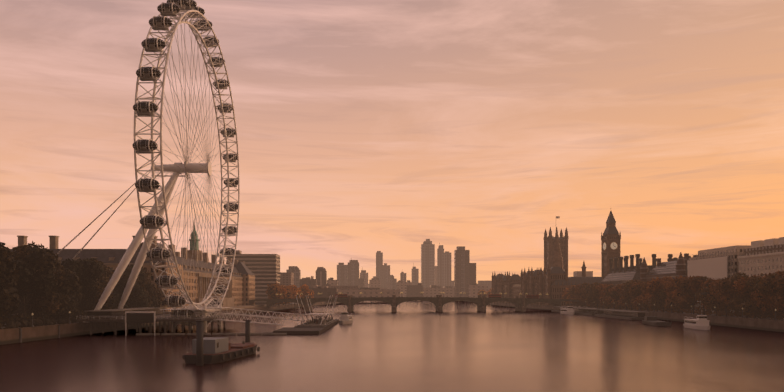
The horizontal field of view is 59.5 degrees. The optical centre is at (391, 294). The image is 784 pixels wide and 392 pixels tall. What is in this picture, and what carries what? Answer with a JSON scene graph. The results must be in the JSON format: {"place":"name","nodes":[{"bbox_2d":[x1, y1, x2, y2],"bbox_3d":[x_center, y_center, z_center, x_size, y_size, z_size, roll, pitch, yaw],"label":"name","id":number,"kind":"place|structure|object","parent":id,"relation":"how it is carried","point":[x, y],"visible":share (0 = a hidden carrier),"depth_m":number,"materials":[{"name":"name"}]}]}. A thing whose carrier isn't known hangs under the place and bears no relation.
{"place":"outdoors","nodes":[
{"label":"outdoors","id":0,"kind":"place"},
{"bbox_2d":[10,222,264,313],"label":"county hall building","id":1,"kind":"structure","parent":0,"point":[240,293],"depth_m":441.11,"materials":[{"name":"stone"}]},
{"bbox_2d":[0,300,783,391],"bbox_3d":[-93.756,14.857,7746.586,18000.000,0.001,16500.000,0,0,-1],"label":"river","id":2,"kind":"structure","parent":0,"point":[416,346],"depth_m":161.75,"materials":[{"name":"brown liquid"}]},
{"bbox_2d":[56,0,239,331],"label":"ferris wheel","id":3,"kind":"object","parent":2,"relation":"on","point":[152,221],"visible":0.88,"depth_m":272.27,"materials":[{"name":"white metal"}]},
{"bbox_2d":[77,295,338,335],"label":"pier","id":4,"kind":"structure","parent":2,"relation":"in","point":[150,316],"depth_m":261.63,"materials":[{"name":"grey"}]},
{"bbox_2d":[182,320,259,365],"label":"barge","id":5,"kind":"object","parent":2,"relation":"on","point":[209,350],"visible":0.98,"depth_m":150.04,"materials":[{"name":"grey metal"}]},
{"bbox_2d":[339,312,352,323],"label":"river cruiser","id":6,"kind":"object","parent":2,"relation":"on","point":[345,318],"depth_m":348.39,"materials":[{"name":"white"}]},
{"bbox_2d":[560,306,574,314],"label":"boat","id":7,"kind":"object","parent":2,"relation":"on","point":[569,310],"depth_m":510.38,"materials":[{"name":"white"}]},
{"bbox_2d":[551,306,648,319],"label":"westminster pier","id":8,"kind":"structure","parent":2,"relation":"on","point":[626,314],"depth_m":449.44,"materials":[{"name":"grey"}]},
{"bbox_2d":[642,316,671,325],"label":"boat","id":9,"kind":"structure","parent":2,"relation":"on","point":[651,320],"depth_m":336.71,"materials":[{"name":"brown"}]},
{"bbox_2d":[683,315,710,329],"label":"boat","id":10,"kind":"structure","parent":2,"relation":"on","point":[700,322],"depth_m":292.57,"materials":[{"name":"white"}]},
{"bbox_2d":[0,301,783,344],"bbox_3d":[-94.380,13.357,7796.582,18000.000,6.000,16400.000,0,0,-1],"label":"embankment wall","id":11,"kind":"structure","parent":0,"point":[11,336],"depth_m":286.02,"materials":[{"name":"stone"}]},
{"bbox_2d":[0,310,86,328],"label":"queens walk shrubs","id":12,"kind":"object","parent":11,"relation":"on","point":[45,320],"visible":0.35,"depth_m":235.19,"materials":[{"name":"green plant"}]},
{"bbox_2d":[19,323,138,342],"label":"river wall fenders","id":13,"kind":"object","parent":11,"relation":"attached to","point":[20,335],"visible":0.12,"depth_m":212.29,"materials":[{"name":"brown wood"}]},
{"bbox_2d":[0,241,163,319],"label":"trees","id":14,"kind":"object","parent":11,"relation":"on","point":[36,279],"visible":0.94,"depth_m":254.73,"materials":[{"name":"plant"}]},
{"bbox_2d":[227,250,287,305],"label":"st thomas hospital","id":15,"kind":"structure","parent":11,"relation":"on","point":[264,269],"depth_m":695.55,"materials":[{"name":"beige concrete"}]},
{"bbox_2d":[280,272,491,290],"bbox_3d":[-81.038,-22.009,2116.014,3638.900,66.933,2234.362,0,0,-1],"label":"distant city blocks","id":16,"kind":"structure","parent":11,"relation":"on","point":[286,278],"depth_m":1196.59,"materials":[{"name":"concrete"}]},
{"bbox_2d":[286,239,487,301],"bbox_3d":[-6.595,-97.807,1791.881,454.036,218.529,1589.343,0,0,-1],"label":"city skyline","id":17,"kind":"structure","parent":11,"relation":"on","point":[436,279],"depth_m":1699.03,"materials":[{"name":"grey glass"}]},
{"bbox_2d":[31,301,776,326],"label":"lamp posts","id":18,"kind":"object","parent":11,"relation":"on","point":[585,306],"visible":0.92,"depth_m":305.02,"materials":[{"name":"grey metal"}]},
{"bbox_2d":[249,292,580,311],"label":"bridge","id":19,"kind":"structure","parent":11,"relation":"on","point":[437,301],"depth_m":593.34,"materials":[{"name":"grey stone"}]},
{"bbox_2d":[266,282,576,306],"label":"tree trunks","id":20,"kind":"object","parent":11,"relation":"on","point":[284,291],"visible":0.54,"depth_m":679.52,"materials":[{"name":"brown plant"}]},
{"bbox_2d":[491,208,620,305],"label":"palace of westminster","id":21,"kind":"structure","parent":11,"relation":"on","point":[552,280],"depth_m":744.12,"materials":[{"name":"stone"}]},
{"bbox_2d":[569,270,783,319],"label":"trees","id":22,"kind":"object","parent":11,"relation":"on","point":[755,295],"visible":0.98,"depth_m":375.87,"materials":[{"name":"plant"}]},
{"bbox_2d":[580,305,783,319],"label":"victoria embankment shrubs","id":23,"kind":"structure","parent":11,"relation":"on","point":[699,311],"depth_m":381.28,"materials":[{"name":"green plant"}]},
{"bbox_2d":[0,0,783,283],"label":"sky","id":24,"kind":"structure","parent":0,"point":[364,128],"materials":[{"name":"orange"}]},
{"bbox_2d":[601,237,783,312],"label":"riverside buildings","id":25,"kind":"structure","parent":0,"point":[759,257],"depth_m":437.54,"materials":[{"name":"brown stone"}]}
]}

